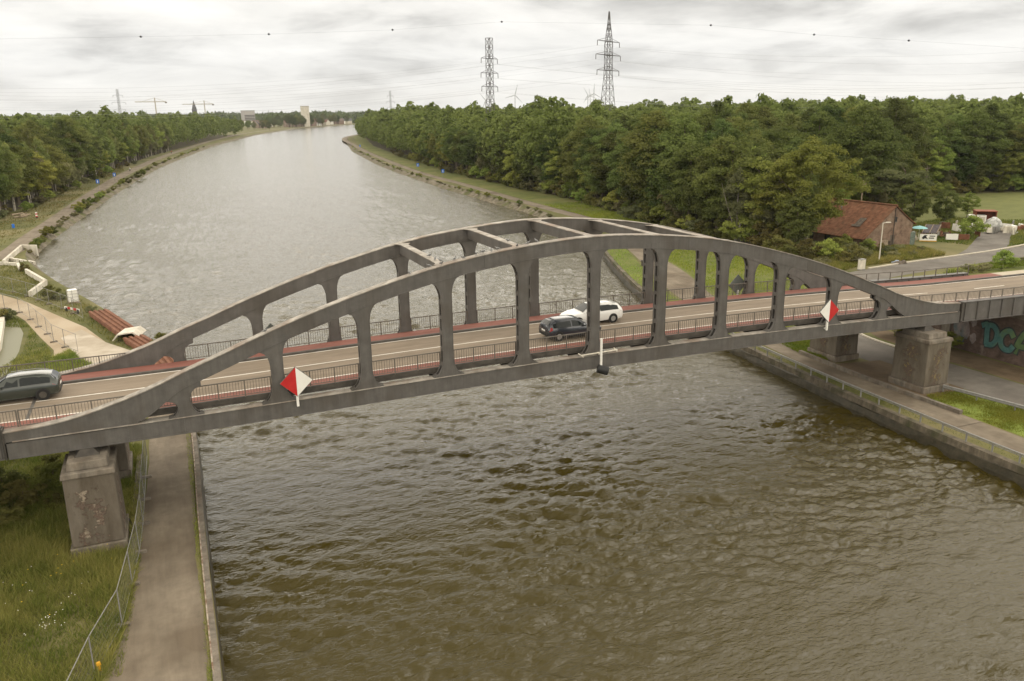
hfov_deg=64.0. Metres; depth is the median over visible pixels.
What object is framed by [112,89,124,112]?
power pylon
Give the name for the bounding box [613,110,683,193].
broadleaf tree
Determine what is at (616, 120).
broadleaf tree
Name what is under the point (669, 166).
broadleaf tree
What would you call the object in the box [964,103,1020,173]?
broadleaf tree
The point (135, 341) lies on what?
sheet pile stack
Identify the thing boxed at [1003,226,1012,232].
pale scrap
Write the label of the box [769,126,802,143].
broadleaf tree
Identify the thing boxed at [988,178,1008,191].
shrub
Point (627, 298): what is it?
bridge railing
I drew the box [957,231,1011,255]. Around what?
driveway
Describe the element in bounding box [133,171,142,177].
shrub
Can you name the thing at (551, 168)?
broadleaf tree
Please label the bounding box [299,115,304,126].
broadleaf tree
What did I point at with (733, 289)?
bridge railing
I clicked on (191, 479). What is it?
grass
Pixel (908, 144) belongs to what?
broadleaf tree
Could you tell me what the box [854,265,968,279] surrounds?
bridge railing
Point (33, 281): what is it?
grass
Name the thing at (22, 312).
fence panel
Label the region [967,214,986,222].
white container
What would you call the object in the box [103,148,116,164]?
broadleaf tree
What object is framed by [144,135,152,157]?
broadleaf tree
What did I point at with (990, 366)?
bare soil
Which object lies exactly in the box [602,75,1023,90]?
power cable
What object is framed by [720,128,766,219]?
broadleaf tree
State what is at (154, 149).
broadleaf tree
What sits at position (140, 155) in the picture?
broadleaf tree
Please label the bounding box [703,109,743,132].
broadleaf tree
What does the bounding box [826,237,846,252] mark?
shrub
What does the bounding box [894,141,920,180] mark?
broadleaf tree
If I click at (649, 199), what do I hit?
broadleaf tree
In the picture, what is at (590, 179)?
broadleaf tree
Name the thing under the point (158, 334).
shrub
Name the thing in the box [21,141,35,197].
birch tree
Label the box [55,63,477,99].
power cable
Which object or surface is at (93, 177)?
shrub
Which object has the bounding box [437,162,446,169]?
shrub
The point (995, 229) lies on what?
metal scrap
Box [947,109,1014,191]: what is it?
broadleaf tree
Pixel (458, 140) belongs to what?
broadleaf tree
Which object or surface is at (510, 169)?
broadleaf tree
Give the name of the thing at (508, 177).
shrub
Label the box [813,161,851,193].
broadleaf tree
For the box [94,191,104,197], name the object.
shrub
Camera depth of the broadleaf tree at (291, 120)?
1386.03 m
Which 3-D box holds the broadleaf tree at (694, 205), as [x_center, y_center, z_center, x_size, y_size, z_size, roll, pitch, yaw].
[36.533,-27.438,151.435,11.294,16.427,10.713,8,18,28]
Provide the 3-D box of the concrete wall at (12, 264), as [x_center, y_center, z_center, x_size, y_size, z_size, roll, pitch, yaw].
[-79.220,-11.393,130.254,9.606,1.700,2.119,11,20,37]
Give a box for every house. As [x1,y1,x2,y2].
[283,121,291,126]
[323,119,329,124]
[774,193,915,246]
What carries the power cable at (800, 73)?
attached to the power pylon at (607, 53)
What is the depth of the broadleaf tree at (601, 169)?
193.19 m
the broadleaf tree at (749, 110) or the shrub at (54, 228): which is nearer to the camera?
the shrub at (54, 228)
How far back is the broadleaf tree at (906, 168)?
175.39 m
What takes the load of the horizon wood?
on the ground at (4, 244)
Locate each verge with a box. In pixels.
[353,136,804,342]
[607,249,734,333]
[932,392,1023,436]
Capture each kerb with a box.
[62,273,1023,383]
[860,244,1023,346]
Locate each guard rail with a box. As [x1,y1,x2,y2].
[730,333,1023,463]
[942,384,1023,410]
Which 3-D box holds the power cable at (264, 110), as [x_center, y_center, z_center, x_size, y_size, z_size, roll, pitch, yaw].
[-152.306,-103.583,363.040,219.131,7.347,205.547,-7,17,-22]
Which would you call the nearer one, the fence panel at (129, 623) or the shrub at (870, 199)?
the fence panel at (129, 623)
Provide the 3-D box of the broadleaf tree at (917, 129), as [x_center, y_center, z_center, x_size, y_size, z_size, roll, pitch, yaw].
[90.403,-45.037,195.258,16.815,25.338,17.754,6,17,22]
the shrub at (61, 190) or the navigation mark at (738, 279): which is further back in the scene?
the shrub at (61, 190)
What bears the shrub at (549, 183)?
on the ground at (952, 248)
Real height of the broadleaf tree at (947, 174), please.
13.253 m
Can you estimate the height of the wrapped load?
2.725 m
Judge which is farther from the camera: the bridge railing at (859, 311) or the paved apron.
the paved apron
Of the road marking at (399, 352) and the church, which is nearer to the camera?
the road marking at (399, 352)
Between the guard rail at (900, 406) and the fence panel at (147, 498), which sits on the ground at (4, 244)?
the fence panel at (147, 498)
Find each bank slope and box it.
[25,124,352,667]
[347,138,577,230]
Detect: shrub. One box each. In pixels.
[0,204,12,214]
[0,209,7,218]
[0,308,16,319]
[0,309,8,317]
[0,466,33,494]
[0,479,47,508]
[0,505,26,526]
[18,201,33,210]
[19,263,29,270]
[28,241,40,247]
[30,460,62,490]
[31,195,47,203]
[33,453,63,473]
[37,189,55,200]
[38,226,53,237]
[38,235,46,241]
[40,284,61,298]
[41,492,64,509]
[50,225,58,234]
[54,291,66,299]
[56,187,65,194]
[60,182,69,190]
[70,180,81,187]
[70,201,85,208]
[80,177,90,182]
[81,198,92,208]
[85,197,95,202]
[85,305,97,311]
[87,171,98,179]
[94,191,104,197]
[96,169,106,176]
[102,165,113,173]
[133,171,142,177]
[150,332,166,341]
[413,153,423,162]
[423,157,430,165]
[429,157,441,166]
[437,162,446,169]
[443,166,456,172]
[454,164,463,174]
[462,165,476,177]
[468,165,481,178]
[479,166,494,176]
[485,171,494,181]
[491,172,503,180]
[499,175,512,185]
[502,170,524,185]
[512,174,527,188]
[520,180,535,190]
[533,181,541,191]
[537,187,550,192]
[540,178,559,191]
[549,179,573,194]
[557,188,565,197]
[561,178,585,198]
[570,188,588,202]
[582,192,593,204]
[583,190,605,206]
[598,198,612,207]
[601,200,613,209]
[602,187,633,209]
[612,200,633,210]
[617,204,642,218]
[620,200,638,208]
[634,200,650,220]
[641,206,664,223]
[649,200,680,224]
[660,211,679,226]
[663,216,680,227]
[675,214,695,229]
[683,219,709,229]
[689,220,707,234]
[702,217,728,238]
[718,216,758,242]
[720,227,738,240]
[746,220,773,245]
[760,227,787,246]
[761,234,795,252]
[776,243,798,254]
[789,238,823,257]
[797,245,815,259]
[811,238,843,258]
[814,256,831,262]
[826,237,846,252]
[833,233,852,244]
[834,250,852,261]
[844,242,860,249]
[845,243,866,258]
[847,246,873,253]
[851,256,860,263]
[859,238,875,249]
[859,242,873,252]
[864,196,881,202]
[881,245,897,251]
[885,250,900,255]
[893,244,906,248]
[932,181,944,191]
[942,180,954,188]
[947,330,963,347]
[949,176,967,192]
[956,214,990,233]
[959,179,975,192]
[960,264,978,271]
[964,176,986,192]
[971,175,992,189]
[976,265,989,271]
[981,263,992,269]
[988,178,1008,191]
[992,249,1020,265]
[996,177,1014,188]
[1004,174,1023,190]
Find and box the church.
[192,101,196,112]
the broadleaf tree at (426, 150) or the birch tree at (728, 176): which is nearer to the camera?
the birch tree at (728, 176)
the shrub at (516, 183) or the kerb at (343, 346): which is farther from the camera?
the shrub at (516, 183)
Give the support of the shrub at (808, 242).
on the ground at (952, 248)
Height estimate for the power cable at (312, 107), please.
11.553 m
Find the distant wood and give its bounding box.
[0,92,1023,182]
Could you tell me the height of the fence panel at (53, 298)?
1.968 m
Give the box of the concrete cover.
[112,326,145,340]
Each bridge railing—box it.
[0,353,125,376]
[0,410,18,427]
[17,395,125,426]
[184,338,247,360]
[190,376,271,402]
[284,328,329,346]
[284,363,358,386]
[340,319,400,338]
[372,351,440,374]
[410,311,467,329]
[454,341,515,362]
[477,304,530,320]
[529,332,586,351]
[539,298,586,313]
[600,292,644,304]
[600,324,651,342]
[665,316,713,334]
[666,287,697,301]
[705,283,747,296]
[726,310,770,326]
[754,279,793,291]
[783,304,824,320]
[837,300,874,314]
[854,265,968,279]
[908,286,1023,301]
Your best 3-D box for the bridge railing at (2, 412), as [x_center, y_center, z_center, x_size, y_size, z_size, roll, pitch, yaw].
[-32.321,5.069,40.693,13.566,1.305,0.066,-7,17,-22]
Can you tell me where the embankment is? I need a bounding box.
[968,266,1023,274]
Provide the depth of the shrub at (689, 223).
152.08 m
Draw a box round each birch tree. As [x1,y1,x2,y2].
[0,155,11,214]
[0,171,14,203]
[1,141,26,207]
[7,158,24,210]
[9,177,23,207]
[18,148,40,202]
[20,128,44,195]
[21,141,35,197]
[30,139,55,173]
[56,143,70,178]
[62,132,84,168]
[91,134,103,175]
[96,133,110,167]
[105,137,115,168]
[106,129,120,167]
[108,135,117,166]
[128,124,138,160]
[137,124,151,156]
[145,124,159,155]
[156,123,166,151]
[161,124,170,151]
[162,122,174,150]
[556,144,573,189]
[720,166,752,240]
[722,149,756,240]
[794,173,826,238]
[937,118,963,180]
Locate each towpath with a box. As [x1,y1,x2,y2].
[0,124,335,259]
[109,413,207,680]
[342,134,1023,453]
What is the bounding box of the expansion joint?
[25,397,36,418]
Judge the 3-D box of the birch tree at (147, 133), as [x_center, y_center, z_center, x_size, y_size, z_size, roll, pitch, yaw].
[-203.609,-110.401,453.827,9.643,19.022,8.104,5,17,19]
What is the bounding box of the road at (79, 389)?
[0,275,1023,422]
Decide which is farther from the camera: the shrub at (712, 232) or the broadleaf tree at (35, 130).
the broadleaf tree at (35, 130)
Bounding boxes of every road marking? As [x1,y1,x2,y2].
[0,293,1022,423]
[2,293,922,405]
[63,275,1023,384]
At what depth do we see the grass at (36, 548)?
40.97 m
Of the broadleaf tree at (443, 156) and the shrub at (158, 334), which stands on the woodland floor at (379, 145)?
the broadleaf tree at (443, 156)
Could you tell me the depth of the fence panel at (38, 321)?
91.46 m
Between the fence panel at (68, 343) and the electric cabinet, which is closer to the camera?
the fence panel at (68, 343)
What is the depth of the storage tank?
104.02 m
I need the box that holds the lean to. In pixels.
[922,224,940,235]
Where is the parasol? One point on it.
(919, 227)
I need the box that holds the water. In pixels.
[35,124,1023,680]
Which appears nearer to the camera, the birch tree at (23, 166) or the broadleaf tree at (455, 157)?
the birch tree at (23, 166)
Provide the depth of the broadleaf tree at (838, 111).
187.48 m
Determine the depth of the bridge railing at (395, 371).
50.99 m
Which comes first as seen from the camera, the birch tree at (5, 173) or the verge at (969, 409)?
the verge at (969, 409)
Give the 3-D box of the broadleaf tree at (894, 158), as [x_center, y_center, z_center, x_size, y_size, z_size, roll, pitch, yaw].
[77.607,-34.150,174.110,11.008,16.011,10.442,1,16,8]
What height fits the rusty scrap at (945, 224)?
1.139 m
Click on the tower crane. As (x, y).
(154, 101)
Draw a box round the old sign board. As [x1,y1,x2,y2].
[919,234,936,241]
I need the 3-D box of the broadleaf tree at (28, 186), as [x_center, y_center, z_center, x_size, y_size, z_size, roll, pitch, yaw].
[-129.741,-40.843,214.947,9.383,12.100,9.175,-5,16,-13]
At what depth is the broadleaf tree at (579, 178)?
210.18 m
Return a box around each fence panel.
[2,294,18,311]
[10,279,26,294]
[17,297,29,316]
[27,304,37,324]
[35,312,46,331]
[44,317,53,340]
[46,289,61,307]
[50,324,64,345]
[61,329,77,350]
[66,637,94,680]
[70,298,82,317]
[87,589,121,676]
[114,551,131,628]
[127,521,139,585]
[133,495,146,553]
[138,471,149,524]
[140,450,150,500]
[142,441,151,478]
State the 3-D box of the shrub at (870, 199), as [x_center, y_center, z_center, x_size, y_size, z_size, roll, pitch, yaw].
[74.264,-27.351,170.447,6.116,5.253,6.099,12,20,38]
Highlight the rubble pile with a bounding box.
[892,260,906,263]
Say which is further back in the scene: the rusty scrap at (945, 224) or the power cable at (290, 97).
the power cable at (290, 97)
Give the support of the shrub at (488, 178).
on the ground at (952, 248)
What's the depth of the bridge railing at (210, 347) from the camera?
55.08 m
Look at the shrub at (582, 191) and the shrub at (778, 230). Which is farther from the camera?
the shrub at (582, 191)
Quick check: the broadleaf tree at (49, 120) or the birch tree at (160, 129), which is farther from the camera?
the birch tree at (160, 129)
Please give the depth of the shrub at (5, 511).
47.74 m
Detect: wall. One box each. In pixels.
[0,262,19,270]
[2,244,38,264]
[24,269,47,296]
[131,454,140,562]
[191,432,225,680]
[603,251,1023,489]
[799,350,962,413]
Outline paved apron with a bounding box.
[61,330,129,362]
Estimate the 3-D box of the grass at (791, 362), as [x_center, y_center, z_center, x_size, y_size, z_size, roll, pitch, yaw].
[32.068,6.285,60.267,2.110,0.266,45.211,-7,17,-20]
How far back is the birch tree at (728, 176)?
141.45 m
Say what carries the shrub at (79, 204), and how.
on the bank slope at (65, 226)
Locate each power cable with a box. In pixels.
[0,49,608,92]
[0,59,593,96]
[5,75,592,110]
[6,91,480,116]
[23,22,1013,47]
[26,64,597,100]
[31,45,596,88]
[42,76,616,114]
[43,64,493,102]
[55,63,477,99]
[69,78,495,110]
[97,78,473,107]
[155,93,481,117]
[483,91,941,107]
[486,63,1016,85]
[493,78,1019,89]
[500,78,1009,92]
[502,64,992,88]
[599,45,1022,56]
[599,59,1016,74]
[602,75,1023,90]
[621,76,1023,97]
[622,61,1015,82]
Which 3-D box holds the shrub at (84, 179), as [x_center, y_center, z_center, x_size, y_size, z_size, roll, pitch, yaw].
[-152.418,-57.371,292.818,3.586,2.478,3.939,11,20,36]
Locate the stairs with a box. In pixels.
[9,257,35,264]
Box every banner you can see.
[945,233,958,240]
[958,234,969,239]
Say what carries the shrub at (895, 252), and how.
on the ground at (952, 248)
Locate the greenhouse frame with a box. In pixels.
[909,230,915,244]
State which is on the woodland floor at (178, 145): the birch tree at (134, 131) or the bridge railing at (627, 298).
the birch tree at (134, 131)
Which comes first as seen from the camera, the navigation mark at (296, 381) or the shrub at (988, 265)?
the navigation mark at (296, 381)
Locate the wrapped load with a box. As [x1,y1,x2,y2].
[984,217,1002,231]
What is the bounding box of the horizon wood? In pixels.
[4,107,611,123]
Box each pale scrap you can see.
[984,227,991,232]
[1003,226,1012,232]
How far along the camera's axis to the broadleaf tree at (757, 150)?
141.66 m
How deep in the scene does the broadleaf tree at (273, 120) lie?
1410.37 m
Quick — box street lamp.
[878,222,890,259]
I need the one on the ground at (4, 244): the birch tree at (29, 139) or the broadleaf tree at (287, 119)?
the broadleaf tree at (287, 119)
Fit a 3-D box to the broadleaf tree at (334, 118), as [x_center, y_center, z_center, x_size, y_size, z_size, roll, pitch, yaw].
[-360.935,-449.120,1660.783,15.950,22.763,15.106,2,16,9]
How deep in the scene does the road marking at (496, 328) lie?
59.56 m
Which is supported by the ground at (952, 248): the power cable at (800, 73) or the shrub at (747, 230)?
the shrub at (747, 230)
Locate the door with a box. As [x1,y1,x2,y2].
[890,235,894,245]
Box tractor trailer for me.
[973,209,997,219]
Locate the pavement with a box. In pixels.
[993,270,1023,274]
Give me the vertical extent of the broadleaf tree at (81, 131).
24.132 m
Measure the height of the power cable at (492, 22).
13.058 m
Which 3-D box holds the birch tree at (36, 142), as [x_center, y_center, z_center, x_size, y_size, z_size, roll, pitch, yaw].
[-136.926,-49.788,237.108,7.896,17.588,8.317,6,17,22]
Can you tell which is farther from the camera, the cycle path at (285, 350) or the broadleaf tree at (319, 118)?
the broadleaf tree at (319, 118)
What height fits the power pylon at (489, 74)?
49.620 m
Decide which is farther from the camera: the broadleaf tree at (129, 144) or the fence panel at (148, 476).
the broadleaf tree at (129, 144)
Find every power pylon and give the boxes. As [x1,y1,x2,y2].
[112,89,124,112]
[481,37,497,121]
[595,11,620,119]
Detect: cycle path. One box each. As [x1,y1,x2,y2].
[0,294,1018,428]
[61,273,1000,380]
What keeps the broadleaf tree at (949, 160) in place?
on the woodland floor at (379, 145)
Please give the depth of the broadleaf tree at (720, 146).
151.50 m
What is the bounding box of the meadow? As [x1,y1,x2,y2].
[903,192,1023,231]
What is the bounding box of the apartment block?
[241,110,254,120]
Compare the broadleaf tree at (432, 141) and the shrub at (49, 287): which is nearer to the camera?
the shrub at (49, 287)
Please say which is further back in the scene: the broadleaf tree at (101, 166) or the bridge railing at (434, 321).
the broadleaf tree at (101, 166)
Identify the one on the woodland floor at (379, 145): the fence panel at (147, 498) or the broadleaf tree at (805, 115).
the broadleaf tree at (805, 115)
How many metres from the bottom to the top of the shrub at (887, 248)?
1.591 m
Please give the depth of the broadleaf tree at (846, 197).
160.76 m
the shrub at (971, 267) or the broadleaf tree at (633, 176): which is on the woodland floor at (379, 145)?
the broadleaf tree at (633, 176)
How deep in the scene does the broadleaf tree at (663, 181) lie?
157.96 m
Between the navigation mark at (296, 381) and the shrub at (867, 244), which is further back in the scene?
the shrub at (867, 244)
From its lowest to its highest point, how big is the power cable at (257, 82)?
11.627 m
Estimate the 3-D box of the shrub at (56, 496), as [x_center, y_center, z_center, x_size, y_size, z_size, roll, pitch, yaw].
[-27.722,9.771,49.708,1.580,1.021,1.584,-9,18,-27]
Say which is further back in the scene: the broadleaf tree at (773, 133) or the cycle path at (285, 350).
the broadleaf tree at (773, 133)
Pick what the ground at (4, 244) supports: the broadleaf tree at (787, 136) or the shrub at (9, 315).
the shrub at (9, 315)
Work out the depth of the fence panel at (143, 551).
45.23 m
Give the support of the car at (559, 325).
on the road at (79, 389)
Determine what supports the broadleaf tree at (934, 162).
on the woodland floor at (379, 145)
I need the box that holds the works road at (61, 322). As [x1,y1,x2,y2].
[0,294,104,357]
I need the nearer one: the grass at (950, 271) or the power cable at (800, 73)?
the grass at (950, 271)
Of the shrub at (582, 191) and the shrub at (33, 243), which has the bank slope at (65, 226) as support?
the shrub at (33, 243)
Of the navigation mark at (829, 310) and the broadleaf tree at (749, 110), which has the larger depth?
the broadleaf tree at (749, 110)
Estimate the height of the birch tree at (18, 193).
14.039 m
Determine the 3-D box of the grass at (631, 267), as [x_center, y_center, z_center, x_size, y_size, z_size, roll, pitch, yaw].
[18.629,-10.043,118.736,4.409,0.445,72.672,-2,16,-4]
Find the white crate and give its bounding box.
[952,224,960,231]
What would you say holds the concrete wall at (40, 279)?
on the ground at (4, 244)
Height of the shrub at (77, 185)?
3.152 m
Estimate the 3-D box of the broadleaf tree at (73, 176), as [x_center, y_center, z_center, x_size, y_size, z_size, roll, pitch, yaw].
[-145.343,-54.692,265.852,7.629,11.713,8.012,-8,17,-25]
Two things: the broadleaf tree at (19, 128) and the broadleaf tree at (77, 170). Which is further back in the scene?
the broadleaf tree at (77, 170)
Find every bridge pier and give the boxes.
[60,445,129,557]
[109,442,132,478]
[807,320,858,362]
[888,326,953,393]
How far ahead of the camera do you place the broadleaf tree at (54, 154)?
243.38 m
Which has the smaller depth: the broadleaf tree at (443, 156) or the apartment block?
the broadleaf tree at (443, 156)
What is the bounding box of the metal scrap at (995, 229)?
[991,226,998,233]
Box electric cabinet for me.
[857,258,865,269]
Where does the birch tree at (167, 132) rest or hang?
on the ground at (4, 244)
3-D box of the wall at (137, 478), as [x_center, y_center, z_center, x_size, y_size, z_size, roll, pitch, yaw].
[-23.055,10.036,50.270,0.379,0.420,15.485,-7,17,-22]
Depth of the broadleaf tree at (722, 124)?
162.73 m
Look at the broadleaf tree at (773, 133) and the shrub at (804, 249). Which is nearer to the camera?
the shrub at (804, 249)
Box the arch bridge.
[0,217,1023,460]
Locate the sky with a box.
[0,0,1023,115]
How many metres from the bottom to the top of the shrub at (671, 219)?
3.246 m
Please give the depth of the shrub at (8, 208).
198.09 m
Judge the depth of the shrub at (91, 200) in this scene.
225.46 m
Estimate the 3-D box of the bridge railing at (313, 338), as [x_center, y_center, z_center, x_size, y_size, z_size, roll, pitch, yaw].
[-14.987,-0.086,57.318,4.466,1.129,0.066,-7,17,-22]
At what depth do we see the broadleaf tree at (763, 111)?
212.31 m
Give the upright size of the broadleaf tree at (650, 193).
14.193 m
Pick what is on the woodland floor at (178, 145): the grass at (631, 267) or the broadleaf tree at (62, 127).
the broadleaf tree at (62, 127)
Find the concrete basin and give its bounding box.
[0,317,22,376]
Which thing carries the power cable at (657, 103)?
attached to the power pylon at (489, 74)
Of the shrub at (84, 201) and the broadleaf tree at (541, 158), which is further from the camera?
the broadleaf tree at (541, 158)
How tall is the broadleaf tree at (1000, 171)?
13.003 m
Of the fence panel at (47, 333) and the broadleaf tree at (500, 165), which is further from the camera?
the broadleaf tree at (500, 165)
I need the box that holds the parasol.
[913,226,927,238]
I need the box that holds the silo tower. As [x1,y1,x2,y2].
[300,106,309,126]
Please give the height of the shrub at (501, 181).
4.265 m
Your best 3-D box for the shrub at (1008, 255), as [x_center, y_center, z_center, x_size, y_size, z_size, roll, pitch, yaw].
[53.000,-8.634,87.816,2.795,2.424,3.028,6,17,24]
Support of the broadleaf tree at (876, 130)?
on the woodland floor at (379, 145)
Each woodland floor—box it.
[3,134,237,211]
[364,136,1020,251]
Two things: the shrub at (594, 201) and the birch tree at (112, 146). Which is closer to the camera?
the shrub at (594, 201)
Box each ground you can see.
[0,123,354,680]
[348,135,1023,463]
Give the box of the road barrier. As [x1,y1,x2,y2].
[64,306,79,313]
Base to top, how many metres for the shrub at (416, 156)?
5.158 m
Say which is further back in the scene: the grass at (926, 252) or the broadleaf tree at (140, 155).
the broadleaf tree at (140, 155)
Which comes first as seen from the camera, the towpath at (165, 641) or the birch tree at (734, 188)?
the towpath at (165, 641)
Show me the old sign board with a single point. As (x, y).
(929, 237)
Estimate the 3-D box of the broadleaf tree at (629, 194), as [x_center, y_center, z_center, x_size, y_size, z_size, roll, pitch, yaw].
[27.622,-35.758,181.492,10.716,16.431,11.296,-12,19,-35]
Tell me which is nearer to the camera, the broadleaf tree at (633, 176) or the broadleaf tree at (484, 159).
the broadleaf tree at (633, 176)
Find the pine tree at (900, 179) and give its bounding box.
[870,162,936,210]
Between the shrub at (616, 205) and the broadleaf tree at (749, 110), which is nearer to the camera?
the shrub at (616, 205)
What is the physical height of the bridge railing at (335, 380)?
1.129 m
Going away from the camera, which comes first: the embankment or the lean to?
the embankment
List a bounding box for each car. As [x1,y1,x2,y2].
[0,368,62,400]
[539,315,600,341]
[559,299,622,322]
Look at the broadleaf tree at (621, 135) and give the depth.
184.76 m
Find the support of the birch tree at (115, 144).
on the woodland floor at (178, 145)
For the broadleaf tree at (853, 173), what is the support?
on the ground at (952, 248)
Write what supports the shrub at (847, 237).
on the ground at (952, 248)
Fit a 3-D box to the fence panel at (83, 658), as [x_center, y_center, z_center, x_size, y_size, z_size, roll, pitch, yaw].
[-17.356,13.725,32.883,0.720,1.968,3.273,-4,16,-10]
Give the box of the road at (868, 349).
[800,246,1023,404]
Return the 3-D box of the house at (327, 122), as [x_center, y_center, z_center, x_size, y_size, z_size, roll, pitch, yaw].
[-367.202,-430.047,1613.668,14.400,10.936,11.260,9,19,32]
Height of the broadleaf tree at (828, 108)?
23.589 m
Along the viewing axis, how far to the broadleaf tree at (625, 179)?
181.86 m
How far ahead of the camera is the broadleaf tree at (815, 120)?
179.96 m
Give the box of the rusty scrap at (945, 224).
[941,222,949,228]
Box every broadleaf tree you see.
[0,123,7,134]
[0,133,33,202]
[0,140,25,209]
[0,157,11,190]
[5,142,41,207]
[6,123,51,149]
[10,119,62,152]
[14,176,35,203]
[30,151,58,195]
[31,153,56,199]
[33,150,59,179]
[34,121,69,149]
[38,144,73,190]
[39,118,52,124]
[47,114,94,157]
[49,119,88,183]
[53,162,73,187]
[59,137,84,184]
[64,155,78,185]
[71,125,94,176]
[71,155,81,186]
[76,157,87,179]
[84,128,103,175]
[84,148,100,175]
[96,157,107,173]
[99,147,110,173]
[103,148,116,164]
[113,137,128,165]
[117,133,132,165]
[120,133,135,163]
[128,136,139,160]
[130,125,149,159]
[136,144,147,159]
[141,144,149,158]
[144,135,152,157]
[151,135,159,154]
[153,126,165,153]
[158,137,169,152]
[271,118,277,127]
[285,114,292,125]
[289,114,296,127]
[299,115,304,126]
[314,114,321,125]
[331,113,337,124]
[415,130,425,157]
[418,132,430,161]
[422,129,440,160]
[424,129,435,156]
[434,133,445,163]
[436,131,452,164]
[439,126,462,169]
[440,129,456,168]
[449,129,467,167]
[450,130,470,168]
[456,129,479,165]
[461,132,489,166]
[475,149,490,177]
[476,137,495,171]
[489,158,499,180]
[490,129,510,174]
[491,156,505,174]
[493,137,519,176]
[502,146,520,177]
[511,144,533,186]
[517,136,545,185]
[530,132,564,193]
[533,152,551,184]
[543,139,567,195]
[557,114,607,191]
[561,143,584,187]
[571,128,606,198]
[575,158,594,196]
[576,172,591,196]
[577,142,610,195]
[579,149,611,205]
[583,122,627,167]
[587,130,626,191]
[601,119,620,131]
[601,140,629,199]
[607,115,636,132]
[607,165,623,199]
[611,106,675,150]
[612,109,676,198]
[612,147,637,202]
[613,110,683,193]
[613,150,648,207]
[629,183,650,208]
[635,153,663,219]
[640,111,710,222]
[642,158,669,219]
[656,140,711,230]
[656,147,702,206]
[656,166,687,227]
[666,161,698,221]
[677,151,724,220]
[685,160,734,228]
[688,133,772,235]
[691,111,721,135]
[691,136,735,227]
[694,99,736,125]
[696,118,739,147]
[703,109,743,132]
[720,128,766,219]
[722,145,773,233]
[725,116,775,148]
[727,111,768,137]
[729,156,778,235]
[734,102,775,130]
[745,170,795,235]
[745,174,798,232]
[747,136,787,158]
[749,105,783,128]
[757,135,871,239]
[760,128,783,147]
[769,112,811,135]
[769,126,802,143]
[773,130,833,163]
[774,189,822,245]
[776,137,824,189]
[787,107,816,122]
[791,110,851,157]
[803,105,852,148]
[811,135,851,165]
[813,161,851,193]
[817,107,859,151]
[821,103,905,192]
[831,189,850,199]
[832,161,857,197]
[838,106,870,144]
[841,149,885,200]
[852,117,916,163]
[856,154,889,202]
[861,142,902,201]
[867,106,881,113]
[874,96,932,165]
[877,154,910,200]
[881,104,935,162]
[892,120,931,154]
[893,134,924,170]
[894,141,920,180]
[895,176,933,229]
[916,141,931,176]
[920,125,941,168]
[923,144,945,179]
[925,137,957,180]
[931,112,978,167]
[931,146,956,186]
[931,184,965,221]
[945,138,980,183]
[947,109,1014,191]
[956,142,989,192]
[957,191,981,217]
[963,134,1011,181]
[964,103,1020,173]
[990,146,1023,191]
[996,130,1023,189]
[998,144,1023,190]
[1007,123,1023,189]
[1013,149,1023,178]
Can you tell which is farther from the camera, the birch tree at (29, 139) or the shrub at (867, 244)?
the birch tree at (29, 139)
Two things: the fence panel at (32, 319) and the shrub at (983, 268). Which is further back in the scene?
the fence panel at (32, 319)
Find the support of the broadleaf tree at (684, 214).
on the woodland floor at (379, 145)
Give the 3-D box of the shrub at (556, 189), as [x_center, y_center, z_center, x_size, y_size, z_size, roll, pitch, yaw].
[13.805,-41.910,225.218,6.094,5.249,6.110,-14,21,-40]
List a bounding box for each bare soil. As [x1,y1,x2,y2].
[838,360,963,397]
[870,331,1023,383]
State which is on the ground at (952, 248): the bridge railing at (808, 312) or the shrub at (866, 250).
the shrub at (866, 250)
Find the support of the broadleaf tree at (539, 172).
on the woodland floor at (379, 145)
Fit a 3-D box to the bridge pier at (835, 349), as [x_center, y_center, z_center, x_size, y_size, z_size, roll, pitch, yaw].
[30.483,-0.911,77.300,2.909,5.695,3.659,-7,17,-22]
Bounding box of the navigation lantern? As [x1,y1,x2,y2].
[578,338,617,374]
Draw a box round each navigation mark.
[280,367,312,406]
[729,275,743,294]
[820,299,838,329]
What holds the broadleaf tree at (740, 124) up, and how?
on the woodland floor at (379, 145)
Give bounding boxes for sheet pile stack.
[88,309,133,336]
[123,334,151,348]
[154,356,173,364]
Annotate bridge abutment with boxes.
[932,315,1023,367]
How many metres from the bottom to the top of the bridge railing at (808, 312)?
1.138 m
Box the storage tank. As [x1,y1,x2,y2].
[66,288,79,303]
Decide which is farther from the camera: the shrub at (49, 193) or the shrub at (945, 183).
the shrub at (49, 193)
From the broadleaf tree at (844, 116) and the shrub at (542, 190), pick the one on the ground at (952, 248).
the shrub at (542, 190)
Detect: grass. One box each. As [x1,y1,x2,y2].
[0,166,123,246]
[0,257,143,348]
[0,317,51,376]
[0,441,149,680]
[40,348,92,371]
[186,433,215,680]
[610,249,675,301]
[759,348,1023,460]
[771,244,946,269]
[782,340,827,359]
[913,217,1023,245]
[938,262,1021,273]
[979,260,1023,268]
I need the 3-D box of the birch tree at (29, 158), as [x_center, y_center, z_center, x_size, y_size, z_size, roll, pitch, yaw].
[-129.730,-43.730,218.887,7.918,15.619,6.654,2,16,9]

